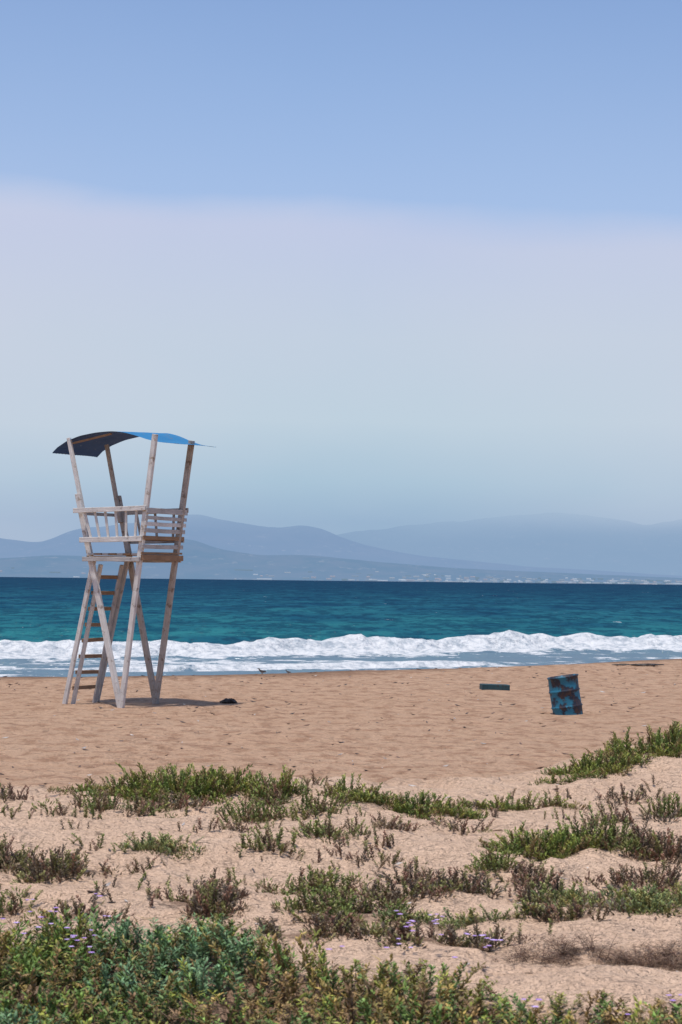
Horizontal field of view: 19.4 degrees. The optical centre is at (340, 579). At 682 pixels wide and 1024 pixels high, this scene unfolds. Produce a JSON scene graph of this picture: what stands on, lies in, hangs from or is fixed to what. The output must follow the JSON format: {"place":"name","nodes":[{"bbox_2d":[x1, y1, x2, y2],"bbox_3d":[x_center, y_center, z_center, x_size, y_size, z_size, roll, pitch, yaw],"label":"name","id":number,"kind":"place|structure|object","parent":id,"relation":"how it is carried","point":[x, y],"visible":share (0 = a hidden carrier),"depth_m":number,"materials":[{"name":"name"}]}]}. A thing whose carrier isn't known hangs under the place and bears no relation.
{"place":"outdoors","nodes":[
{"label":"outdoors","id":0,"kind":"place"},
{"bbox_2d":[0,659,681,1023],"bbox_3d":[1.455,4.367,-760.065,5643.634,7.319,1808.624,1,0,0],"label":"beach ground","id":1,"kind":"structure","parent":0,"point":[44,748],"depth_m":17.21,"materials":[{"name":"beige sand"}]},
{"bbox_2d":[53,431,211,707],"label":"lifeguard tower","id":2,"kind":"structure","parent":1,"relation":"on","point":[96,444],"depth_m":31.37,"materials":[{"name":"white paint"}]},
{"bbox_2d":[220,698,236,702],"bbox_3d":[-1.820,1.955,32.207,0.292,0.091,0.301,1,0,0],"label":"seaweed clump","id":3,"kind":"object","parent":1,"relation":"on","point":[229,700],"visible":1,"depth_m":32.12,"materials":[{"name":"black plant"}]},
{"bbox_2d":[0,720,681,971],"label":"dune plants","id":4,"kind":"object","parent":1,"relation":"on","point":[563,843],"visible":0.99,"depth_m":12.63,"materials":[{"name":"green plant"}]},
{"bbox_2d":[0,899,681,1023],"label":"foreground shrubs","id":5,"kind":"object","parent":1,"relation":"on","point":[27,969],"visible":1,"depth_m":8.34,"materials":[{"name":"green plant"}]},
{"bbox_2d":[0,666,681,973],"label":"beach debris","id":6,"kind":"object","parent":1,"relation":"on","point":[274,919],"visible":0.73,"depth_m":22.95,"materials":[{"name":"brown plant"}]},
{"bbox_2d":[1,893,681,1014],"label":"purple wildflowers","id":7,"kind":"object","parent":1,"relation":"on","point":[326,949],"visible":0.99,"depth_m":8.90,"materials":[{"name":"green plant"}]},
{"bbox_2d":[479,683,509,690],"bbox_3d":[2.847,1.998,36.900,0.520,0.130,0.300,2,0,-6],"label":"wooden plank","id":8,"kind":"object","parent":1,"relation":"on","point":[482,686],"visible":0.78,"depth_m":36.76,"materials":[{"name":"blue wood"}]},
{"bbox_2d":[547,674,582,714],"bbox_3d":[3.452,1.893,30.499,0.495,0.850,0.495,-8,0,-20],"label":"steel drum","id":9,"kind":"object","parent":1,"relation":"on","point":[564,693],"visible":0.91,"depth_m":30.30,"materials":[{"name":"blue paint"}]},
{"bbox_2d":[0,577,681,676],"bbox_3d":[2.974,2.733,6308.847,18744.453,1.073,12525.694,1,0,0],"label":"sea","id":10,"kind":"structure","parent":0,"point":[226,627],"depth_m":132.11,"materials":[{"name":"liquid"}]},
{"bbox_2d":[0,539,681,584],"bbox_3d":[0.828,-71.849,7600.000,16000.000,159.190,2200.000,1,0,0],"label":"distant hills","id":11,"kind":"structure","parent":0,"point":[202,561],"depth_m":7103.12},
{"bbox_2d":[0,567,681,584],"bbox_3d":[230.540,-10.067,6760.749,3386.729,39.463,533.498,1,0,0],"label":"distant town","id":12,"kind":"object","parent":11,"relation":"on","point":[590,581],"visible":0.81,"depth_m":6639.57},
{"bbox_2d":[0,521,681,577],"bbox_3d":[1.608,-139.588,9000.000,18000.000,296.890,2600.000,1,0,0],"label":"distant hills","id":13,"kind":"structure","parent":0,"point":[263,540],"depth_m":8670.83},
{"bbox_2d":[0,0,681,541],"label":"sky","id":14,"kind":"structure","parent":0,"point":[400,266],"materials":[{"name":"blue"}]},
{"bbox_2d":[337,528,681,575],"bbox_3d":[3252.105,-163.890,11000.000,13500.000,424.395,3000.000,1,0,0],"label":"distant hills","id":15,"kind":"structure","parent":0,"point":[658,553],"depth_m":10368.88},
{"bbox_2d":[628,663,663,665],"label":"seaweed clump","id":16,"kind":"object","parent":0,"point":[648,664],"visible":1,"depth_m":46.61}
]}

